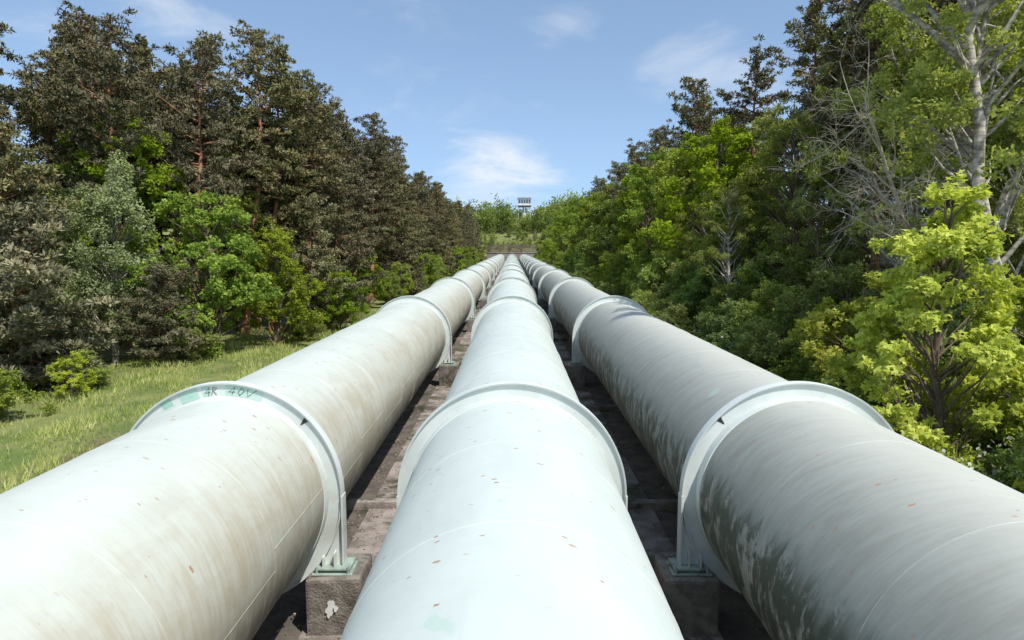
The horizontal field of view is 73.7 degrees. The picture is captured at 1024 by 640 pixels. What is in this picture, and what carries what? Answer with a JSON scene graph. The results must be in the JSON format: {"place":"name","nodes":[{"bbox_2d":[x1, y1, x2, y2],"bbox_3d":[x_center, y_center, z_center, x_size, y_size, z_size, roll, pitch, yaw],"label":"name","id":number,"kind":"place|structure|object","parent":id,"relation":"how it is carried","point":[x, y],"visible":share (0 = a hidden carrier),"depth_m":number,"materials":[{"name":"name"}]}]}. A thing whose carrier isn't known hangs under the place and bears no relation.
{"place":"outdoors","nodes":[
{"label":"outdoors","id":0,"kind":"place"},
{"bbox_2d":[0,0,928,224],"label":"sky","id":1,"kind":"structure","parent":0,"point":[511,99],"materials":[{"name":"blue"}]},
{"bbox_2d":[0,225,1019,493],"bbox_3d":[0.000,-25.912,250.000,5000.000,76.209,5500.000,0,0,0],"label":"ground","id":2,"kind":"structure","parent":0,"point":[16,427],"depth_m":33.30,"materials":[{"name":"green plant"}]},
{"bbox_2d":[0,367,57,421],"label":"shrub","id":3,"kind":"object","parent":2,"relation":"on","point":[10,392],"visible":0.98,"depth_m":30.06,"materials":[{"name":"green plant"}]},
{"bbox_2d":[0,121,91,366],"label":"pine tree","id":4,"kind":"object","parent":2,"relation":"on","point":[34,169],"visible":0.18,"depth_m":39.02,"materials":[{"name":"green plant"}]},
{"bbox_2d":[7,19,107,249],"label":"pine tree","id":5,"kind":"object","parent":2,"relation":"on","point":[66,32],"visible":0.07,"depth_m":57.62,"materials":[{"name":"green plant"}]},
{"bbox_2d":[0,45,115,334],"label":"pine tree","id":6,"kind":"object","parent":2,"relation":"on","point":[31,103],"visible":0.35,"depth_m":48.55,"materials":[{"name":"green plant"}]},
{"bbox_2d":[0,194,119,389],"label":"pine tree","id":7,"kind":"object","parent":2,"relation":"on","point":[24,270],"visible":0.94,"depth_m":35.41,"materials":[{"name":"green plant"}]},
{"bbox_2d":[45,351,97,399],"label":"shrub","id":8,"kind":"object","parent":2,"relation":"on","point":[65,372],"visible":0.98,"depth_m":33.85,"materials":[{"name":"green plant"}]},
{"bbox_2d":[53,347,112,391],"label":"shrub","id":9,"kind":"object","parent":2,"relation":"on","point":[100,371],"visible":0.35,"depth_m":36.13,"materials":[{"name":"green plant"}]},
{"bbox_2d":[11,0,157,329],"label":"pine tree","id":10,"kind":"object","parent":2,"relation":"on","point":[81,17],"visible":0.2,"depth_m":51.92,"materials":[{"name":"green plant"}]},
{"bbox_2d":[41,140,149,339],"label":"birch tree","id":11,"kind":"object","parent":2,"relation":"on","point":[72,173],"visible":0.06,"depth_m":47.85,"materials":[{"name":"green plant"}]},
{"bbox_2d":[23,6,179,349],"bbox_3d":[-27.169,-9.932,47.338,9.928,24.460,9.491,-1,1,33],"label":"pine tree","id":12,"kind":"object","parent":2,"relation":"on","point":[84,101],"visible":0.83,"depth_m":46.32,"materials":[{"name":"green plant"}]},
{"bbox_2d":[50,149,171,364],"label":"birch tree","id":13,"kind":"object","parent":2,"relation":"on","point":[115,199],"visible":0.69,"depth_m":42.51,"materials":[{"name":"green plant"}]},
{"bbox_2d":[45,104,206,345],"bbox_3d":[-29.182,-7.044,50.412,11.101,18.586,9.241,1,2,27],"label":"oak tree","id":14,"kind":"object","parent":2,"relation":"on","point":[151,176],"visible":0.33,"depth_m":48.12,"materials":[{"name":"green plant"}]},
{"bbox_2d":[113,40,192,248],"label":"pine tree","id":15,"kind":"object","parent":2,"relation":"on","point":[145,52],"visible":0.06,"depth_m":57.51,"materials":[{"name":"green plant"}]},
{"bbox_2d":[98,260,217,363],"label":"pine tree","id":16,"kind":"object","parent":2,"relation":"on","point":[145,307],"visible":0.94,"depth_m":41.40,"materials":[{"name":"green plant"}]},
{"bbox_2d":[134,65,214,332],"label":"pine tree","id":17,"kind":"object","parent":2,"relation":"on","point":[154,75],"visible":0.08,"depth_m":54.44,"materials":[{"name":"green plant"}]},
{"bbox_2d":[153,315,224,363],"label":"shrub","id":18,"kind":"object","parent":2,"relation":"on","point":[199,334],"visible":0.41,"depth_m":42.85,"materials":[{"name":"green plant"}]},
{"bbox_2d":[134,33,269,330],"bbox_3d":[-24.090,-9.799,51.816,9.550,23.974,8.643,0,0,20],"label":"pine tree","id":19,"kind":"object","parent":2,"relation":"on","point":[212,181],"visible":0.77,"depth_m":51.36,"materials":[{"name":"green plant"}]},
{"bbox_2d":[129,30,274,298],"bbox_3d":[-25.561,-11.352,55.646,9.946,25.418,10.542,0,0,42],"label":"pine tree","id":20,"kind":"object","parent":2,"relation":"on","point":[183,84],"visible":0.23,"depth_m":54.95,"materials":[{"name":"green plant"}]},
{"bbox_2d":[122,190,284,359],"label":"oak tree","id":21,"kind":"object","parent":2,"relation":"on","point":[207,243],"visible":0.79,"depth_m":45.51,"materials":[{"name":"green plant"}]},
{"bbox_2d":[161,173,296,335],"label":"oak tree","id":22,"kind":"object","parent":2,"relation":"on","point":[247,198],"visible":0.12,"depth_m":56.31,"materials":[{"name":"green plant"}]},
{"bbox_2d":[190,19,320,333],"bbox_3d":[-21.576,-12.303,58.642,10.673,27.091,11.731,-1,0,-3],"label":"pine tree","id":23,"kind":"object","parent":2,"relation":"on","point":[278,98],"visible":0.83,"depth_m":57.15,"materials":[{"name":"green plant"}]},
{"bbox_2d":[232,105,301,328],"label":"pine tree","id":24,"kind":"object","parent":2,"relation":"on","point":[264,207],"visible":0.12,"depth_m":59.71,"materials":[{"name":"green plant"}]},
{"bbox_2d":[229,226,326,346],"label":"oak tree","id":25,"kind":"object","parent":2,"relation":"on","point":[296,311],"visible":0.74,"depth_m":50.53,"materials":[{"name":"green plant"}]},
{"bbox_2d":[237,39,321,332],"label":"pine tree","id":26,"kind":"object","parent":2,"relation":"on","point":[283,55],"visible":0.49,"depth_m":59.39,"materials":[{"name":"green plant"}]},
{"bbox_2d":[241,75,347,331],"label":"pine tree","id":27,"kind":"object","parent":2,"relation":"on","point":[321,176],"visible":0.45,"depth_m":62.41,"materials":[{"name":"green plant"}]},
{"bbox_2d":[270,129,336,265],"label":"pine tree","id":28,"kind":"object","parent":2,"relation":"on","point":[309,186],"visible":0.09,"depth_m":65.16,"materials":[{"name":"green plant"}]},
{"bbox_2d":[277,190,371,332],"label":"pine tree","id":29,"kind":"object","parent":2,"relation":"on","point":[312,223],"visible":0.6,"depth_m":59.50,"materials":[{"name":"green plant"}]},
{"bbox_2d":[287,74,364,262],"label":"pine tree","id":30,"kind":"object","parent":2,"relation":"on","point":[341,220],"visible":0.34,"depth_m":67.68,"materials":[{"name":"green plant"}]},
{"bbox_2d":[290,100,362,262],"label":"pine tree","id":31,"kind":"object","parent":2,"relation":"on","point":[339,201],"visible":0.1,"depth_m":69.56,"materials":[{"name":"green plant"}]},
{"bbox_2d":[311,270,368,332],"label":"oak tree","id":32,"kind":"object","parent":2,"relation":"on","point":[346,307],"visible":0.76,"depth_m":59.40,"materials":[{"name":"green plant"}]},
{"bbox_2d":[299,106,384,286],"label":"pine tree","id":33,"kind":"object","parent":2,"relation":"on","point":[342,128],"visible":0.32,"depth_m":75.21,"materials":[{"name":"green plant"}]},
{"bbox_2d":[324,148,382,276],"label":"pine tree","id":34,"kind":"object","parent":2,"relation":"on","point":[363,232],"visible":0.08,"depth_m":82.27,"materials":[{"name":"green plant"}]},
{"bbox_2d":[342,139,388,274],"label":"pine tree","id":35,"kind":"object","parent":2,"relation":"on","point":[361,180],"visible":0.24,"depth_m":88.76,"materials":[{"name":"green plant"}]},
{"bbox_2d":[353,254,391,306],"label":"oak tree","id":36,"kind":"object","parent":2,"relation":"on","point":[379,294],"visible":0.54,"depth_m":81.65,"materials":[{"name":"green plant"}]},
{"bbox_2d":[350,112,409,302],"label":"pine tree","id":37,"kind":"object","parent":2,"relation":"on","point":[377,150],"visible":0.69,"depth_m":92.08,"materials":[{"name":"green plant"}]},
{"bbox_2d":[372,269,406,302],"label":"shrub","id":38,"kind":"object","parent":2,"relation":"on","point":[389,289],"visible":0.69,"depth_m":87.77,"materials":[{"name":"green plant"}]},
{"bbox_2d":[374,241,426,297],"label":"pine tree","id":39,"kind":"object","parent":2,"relation":"on","point":[394,254],"visible":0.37,"depth_m":100.70,"materials":[{"name":"green plant"}]},
{"bbox_2d":[373,135,428,237],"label":"pine tree","id":40,"kind":"object","parent":2,"relation":"on","point":[398,151],"visible":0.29,"depth_m":111.18,"materials":[{"name":"green plant"}]},
{"bbox_2d":[387,261,414,297],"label":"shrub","id":41,"kind":"object","parent":2,"relation":"on","point":[407,285],"visible":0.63,"depth_m":94.85,"materials":[{"name":"green plant"}]},
{"bbox_2d":[375,162,429,288],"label":"pine tree","id":42,"kind":"object","parent":2,"relation":"on","point":[398,229],"visible":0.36,"depth_m":104.63,"materials":[{"name":"green plant"}]},
{"bbox_2d":[411,171,443,252],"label":"pine tree","id":43,"kind":"object","parent":2,"relation":"on","point":[420,198],"visible":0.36,"depth_m":132.87,"materials":[{"name":"green plant"}]},
{"bbox_2d":[414,253,444,288],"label":"shrub","id":44,"kind":"object","parent":2,"relation":"on","point":[432,268],"visible":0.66,"depth_m":120.41,"materials":[{"name":"green plant"}]},
{"bbox_2d":[426,181,454,251],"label":"pine tree","id":45,"kind":"object","parent":2,"relation":"on","point":[440,204],"visible":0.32,"depth_m":162.43,"materials":[{"name":"green plant"}]},
{"bbox_2d":[298,286,723,639],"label":"concrete supports","id":46,"kind":"object","parent":2,"relation":"on","point":[370,534],"visible":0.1,"depth_m":18.96,"materials":[{"name":"grey concrete"}]},
{"bbox_2d":[252,282,771,639],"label":"gravel bed","id":47,"kind":"object","parent":2,"relation":"on","point":[730,627],"depth_m":21.09,"materials":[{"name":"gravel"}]},
{"bbox_2d":[0,254,504,639],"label":"steel pipeline","id":48,"kind":"object","parent":47,"relation":"on","point":[215,510],"visible":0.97,"depth_m":10.06,"materials":[{"name":"paint"}]},
{"bbox_2d":[340,254,683,639],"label":"steel pipeline","id":49,"kind":"object","parent":47,"relation":"on","point":[511,520],"visible":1,"depth_m":7.62,"materials":[{"name":"paint"}]},
{"bbox_2d":[519,254,1023,639],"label":"steel pipeline","id":50,"kind":"object","parent":47,"relation":"on","point":[807,510],"visible":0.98,"depth_m":10.06,"materials":[{"name":"paint"}]},
{"bbox_2d":[346,281,677,510],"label":"concrete cross kerb","id":51,"kind":"structure","parent":2,"relation":"on","point":[359,504],"depth_m":19.30,"materials":[{"name":"grey concrete"}]},
{"bbox_2d":[438,187,594,250],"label":"distant trees","id":52,"kind":"object","parent":2,"relation":"on","point":[499,217],"visible":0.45,"depth_m":372.91,"materials":[{"name":"green plant"}]},
{"bbox_2d":[540,207,573,258],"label":"oak tree","id":53,"kind":"object","parent":2,"relation":"on","point":[555,249],"visible":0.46,"depth_m":194.95,"materials":[{"name":"green plant"}]},
{"bbox_2d":[554,194,587,252],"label":"oak tree","id":54,"kind":"object","parent":2,"relation":"on","point":[570,223],"visible":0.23,"depth_m":169.31,"materials":[{"name":"green plant"}]},
{"bbox_2d":[573,190,606,264],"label":"oak tree","id":55,"kind":"object","parent":2,"relation":"on","point":[585,212],"visible":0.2,"depth_m":133.69,"materials":[{"name":"green plant"}]},
{"bbox_2d":[564,180,629,262],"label":"oak tree","id":56,"kind":"object","parent":2,"relation":"on","point":[607,222],"visible":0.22,"depth_m":116.28,"materials":[{"name":"green plant"}]},
{"bbox_2d":[589,250,627,287],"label":"shrub","id":57,"kind":"object","parent":2,"relation":"on","point":[602,273],"visible":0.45,"depth_m":89.24,"materials":[{"name":"green plant"}]},
{"bbox_2d":[574,199,650,275],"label":"oak tree","id":58,"kind":"object","parent":2,"relation":"on","point":[609,243],"visible":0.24,"depth_m":103.72,"materials":[{"name":"green plant"}]},
{"bbox_2d":[597,137,651,218],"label":"pine tree","id":59,"kind":"object","parent":2,"relation":"on","point":[614,191],"visible":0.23,"depth_m":112.88,"materials":[{"name":"green plant"}]},
{"bbox_2d":[612,153,667,265],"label":"oak tree","id":60,"kind":"object","parent":2,"relation":"on","point":[624,202],"visible":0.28,"depth_m":91.76,"materials":[{"name":"green plant"}]},
{"bbox_2d":[616,125,667,227],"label":"pine tree","id":61,"kind":"object","parent":2,"relation":"on","point":[656,134],"visible":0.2,"depth_m":96.86,"materials":[{"name":"green plant"}]},
{"bbox_2d":[629,250,679,309],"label":"shrub","id":62,"kind":"object","parent":2,"relation":"on","point":[645,285],"visible":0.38,"depth_m":59.44,"materials":[{"name":"green plant"}]},
{"bbox_2d":[618,151,709,279],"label":"oak tree","id":63,"kind":"object","parent":2,"relation":"on","point":[636,214],"visible":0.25,"depth_m":79.14,"materials":[{"name":"green plant"}]},
{"bbox_2d":[658,300,698,335],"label":"shrub","id":64,"kind":"object","parent":2,"relation":"on","point":[674,309],"visible":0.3,"depth_m":44.91,"materials":[{"name":"green plant"}]},
{"bbox_2d":[647,259,711,326],"bbox_3d":[14.494,-1.664,56.553,5.774,6.778,6.337,2,2,29],"label":"shrub","id":65,"kind":"object","parent":2,"relation":"on","point":[669,291],"visible":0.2,"depth_m":56.06,"materials":[{"name":"green plant"}]},
{"bbox_2d":[641,76,743,219],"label":"pine tree","id":66,"kind":"object","parent":2,"relation":"on","point":[684,109],"visible":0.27,"depth_m":76.67,"materials":[{"name":"green plant"}]},
{"bbox_2d":[647,131,742,259],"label":"oak tree","id":67,"kind":"object","parent":2,"relation":"on","point":[661,168],"visible":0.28,"depth_m":68.62,"materials":[{"name":"green plant"}]},
{"bbox_2d":[669,265,729,333],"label":"shrub","id":68,"kind":"object","parent":2,"relation":"on","point":[695,291],"visible":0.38,"depth_m":50.95,"materials":[{"name":"green plant"}]},
{"bbox_2d":[670,203,733,286],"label":"young tree","id":69,"kind":"object","parent":2,"relation":"on","point":[696,234],"visible":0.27,"depth_m":57.46,"materials":[{"name":"green plant"}]},
{"bbox_2d":[639,114,800,282],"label":"oak tree","id":70,"kind":"object","parent":2,"relation":"on","point":[708,171],"visible":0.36,"depth_m":60.00,"materials":[{"name":"green plant"}]},
{"bbox_2d":[693,298,756,351],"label":"shrub","id":71,"kind":"object","parent":2,"relation":"on","point":[723,326],"visible":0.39,"depth_m":39.02,"materials":[{"name":"green plant"}]},
{"bbox_2d":[688,176,775,302],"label":"young tree","id":72,"kind":"object","parent":2,"relation":"on","point":[711,249],"visible":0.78,"depth_m":46.99,"materials":[{"name":"green plant"}]},
{"bbox_2d":[696,279,774,337],"bbox_3d":[14.081,0.213,43.871,5.269,5.761,4.893,0,0,-30],"label":"shrub","id":73,"kind":"object","parent":2,"relation":"on","point":[739,291],"visible":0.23,"depth_m":43.35,"materials":[{"name":"green plant"}]},
{"bbox_2d":[670,193,802,331],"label":"oak tree","id":74,"kind":"object","parent":2,"relation":"on","point":[680,271],"visible":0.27,"depth_m":50.93,"materials":[{"name":"green plant"}]},
{"bbox_2d":[691,34,791,254],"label":"pine tree","id":75,"kind":"object","parent":2,"relation":"on","point":[753,95],"visible":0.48,"depth_m":66.14,"materials":[{"name":"green plant"}]},
{"bbox_2d":[706,239,806,327],"bbox_3d":[17.278,-1.427,46.524,7.805,7.961,6.646,-1,-1,10],"label":"shrub","id":76,"kind":"object","parent":2,"relation":"on","point":[747,279],"visible":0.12,"depth_m":45.44,"materials":[{"name":"green plant"}]},
{"bbox_2d":[728,315,805,380],"bbox_3d":[11.579,2.060,31.914,4.747,4.556,5.167,1,-2,-4],"label":"shrub","id":77,"kind":"object","parent":2,"relation":"on","point":[773,346],"visible":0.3,"depth_m":31.23,"materials":[{"name":"green plant"}]},
{"bbox_2d":[730,277,816,380],"bbox_3d":[14.219,0.733,35.584,5.427,6.038,5.541,-2,1,20],"label":"shrub","id":78,"kind":"object","parent":2,"relation":"on","point":[778,313],"visible":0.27,"depth_m":34.98,"materials":[{"name":"green plant"}]},
{"bbox_2d":[709,88,870,271],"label":"young tree","id":79,"kind":"object","parent":2,"relation":"on","point":[771,118],"visible":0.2,"depth_m":51.80,"materials":[{"name":"green plant"}]},
{"bbox_2d":[719,109,879,300],"bbox_3d":[19.561,-5.666,45.984,10.048,16.574,8.772,0,0,37],"label":"young tree","id":80,"kind":"object","parent":2,"relation":"on","point":[769,143],"visible":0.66,"depth_m":45.61,"materials":[{"name":"green plant"}]},
{"bbox_2d":[766,332,839,380],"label":"shrub","id":81,"kind":"object","parent":2,"relation":"on","point":[793,368],"visible":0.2,"depth_m":28.95,"materials":[{"name":"green plant"}]},
{"bbox_2d":[762,0,853,251],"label":"pine tree","id":82,"kind":"object","parent":2,"relation":"on","point":[813,13],"visible":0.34,"depth_m":56.92,"materials":[{"name":"green plant"}]},
{"bbox_2d":[744,184,872,313],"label":"young tree","id":83,"kind":"object","parent":2,"relation":"on","point":[820,230],"visible":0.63,"depth_m":39.76,"materials":[{"name":"green plant"}]},
{"bbox_2d":[750,242,868,314],"bbox_3d":[19.103,-1.075,41.907,7.490,7.796,7.133,-1,-1,-34],"label":"shrub","id":84,"kind":"object","parent":2,"relation":"on","point":[802,264],"visible":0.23,"depth_m":40.33,"materials":[{"name":"green plant"}]},
{"bbox_2d":[771,256,895,371],"bbox_3d":[14.948,0.583,31.610,6.111,6.932,6.322,2,-1,-38],"label":"shrub","id":85,"kind":"object","parent":2,"relation":"on","point":[850,271],"visible":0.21,"depth_m":31.11,"materials":[{"name":"green plant"}]},
{"bbox_2d":[790,0,889,294],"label":"pine tree","id":86,"kind":"object","parent":2,"relation":"on","point":[829,34],"visible":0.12,"depth_m":47.02,"materials":[{"name":"green plant"}]},
{"bbox_2d":[776,11,933,267],"bbox_3d":[23.366,-10.122,45.637,10.988,21.972,10.416,-2,-1,32],"label":"young tree","id":87,"kind":"object","parent":2,"relation":"on","point":[856,144],"visible":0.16,"depth_m":45.61,"materials":[{"name":"green plant"}]},
{"bbox_2d":[820,354,907,424],"bbox_3d":[11.552,3.190,23.318,3.911,4.142,4.485,2,1,17],"label":"shrub","id":88,"kind":"object","parent":2,"relation":"on","point":[833,382],"visible":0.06,"depth_m":22.66,"materials":[{"name":"green plant"}]},
{"bbox_2d":[787,271,946,417],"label":"maple tree","id":89,"kind":"object","parent":2,"relation":"on","point":[832,326],"visible":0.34,"depth_m":24.91,"materials":[{"name":"green plant"}]},
{"bbox_2d":[767,0,975,377],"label":"dead tree","id":90,"kind":"object","parent":2,"relation":"on","point":[898,206],"visible":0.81,"depth_m":26.39,"materials":[{"name":"plant"}]},
{"bbox_2d":[798,0,949,293],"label":"pine tree","id":91,"kind":"object","parent":2,"relation":"on","point":[834,54],"visible":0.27,"depth_m":41.85,"materials":[{"name":"green plant"}]},
{"bbox_2d":[791,0,1011,267],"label":"young tree","id":92,"kind":"object","parent":2,"relation":"on","point":[910,56],"visible":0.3,"depth_m":34.41,"materials":[{"name":"green plant"}]},
{"bbox_2d":[823,169,1023,466],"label":"maple tree","id":93,"kind":"object","parent":2,"relation":"on","point":[886,331],"visible":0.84,"depth_m":18.03,"materials":[{"name":"green plant"}]},
{"bbox_2d":[830,0,1023,416],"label":"birch tree","id":94,"kind":"object","parent":2,"relation":"on","point":[973,63],"visible":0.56,"depth_m":25.39,"materials":[{"name":"grey plant"}]},
{"bbox_2d":[855,13,1013,274],"bbox_3d":[22.489,-7.382,36.171,6.571,18.912,9.494,0,0,8],"label":"birch tree","id":95,"kind":"object","parent":2,"relation":"on","point":[868,165],"visible":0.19,"depth_m":37.00,"materials":[{"name":"green plant"}]},
{"bbox_2d":[852,0,1023,317],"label":"pine tree","id":96,"kind":"object","parent":2,"relation":"on","point":[939,6],"visible":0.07,"depth_m":37.91,"materials":[{"name":"green plant"}]},
{"bbox_2d":[859,257,1018,405],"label":"tree","id":97,"kind":"object","parent":2,"relation":"on","point":[953,326],"visible":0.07,"depth_m":26.21,"materials":[{"name":"green plant"}]},
{"bbox_2d":[894,0,1023,316],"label":"young tree","id":98,"kind":"object","parent":2,"relation":"on","point":[996,197],"visible":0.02,"depth_m":34.63,"materials":[{"name":"green plant"}]},
{"bbox_2d":[915,432,1023,492],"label":"shrub","id":99,"kind":"object","parent":2,"relation":"on","point":[998,459],"visible":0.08,"depth_m":16.77,"materials":[{"name":"green plant"}]},
{"bbox_2d":[917,273,1023,479],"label":"maple tree","id":100,"kind":"object","parent":2,"relation":"on","point":[1016,409],"visible":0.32,"depth_m":19.28,"materials":[{"name":"green plant"}]},
{"bbox_2d":[930,1,1023,274],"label":"young tree","id":101,"kind":"object","parent":2,"relation":"on","point":[1013,220],"visible":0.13,"depth_m":29.96,"materials":[{"name":"green plant"}]},
{"bbox_2d":[935,0,1023,224],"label":"birch tree","id":102,"kind":"object","parent":2,"relation":"on","point":[985,89],"visible":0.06,"depth_m":31.53,"materials":[{"name":"green plant"}]},
{"bbox_2d":[963,396,1023,491],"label":"shrub","id":103,"kind":"object","parent":2,"relation":"on","point":[984,443],"visible":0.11,"depth_m":18.92,"materials":[{"name":"green plant"}]},
{"bbox_2d":[929,229,1023,364],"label":"tree","id":104,"kind":"object","parent":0,"point":[1019,251],"visible":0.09,"depth_m":31.85,"materials":[{"name":"green plant"}]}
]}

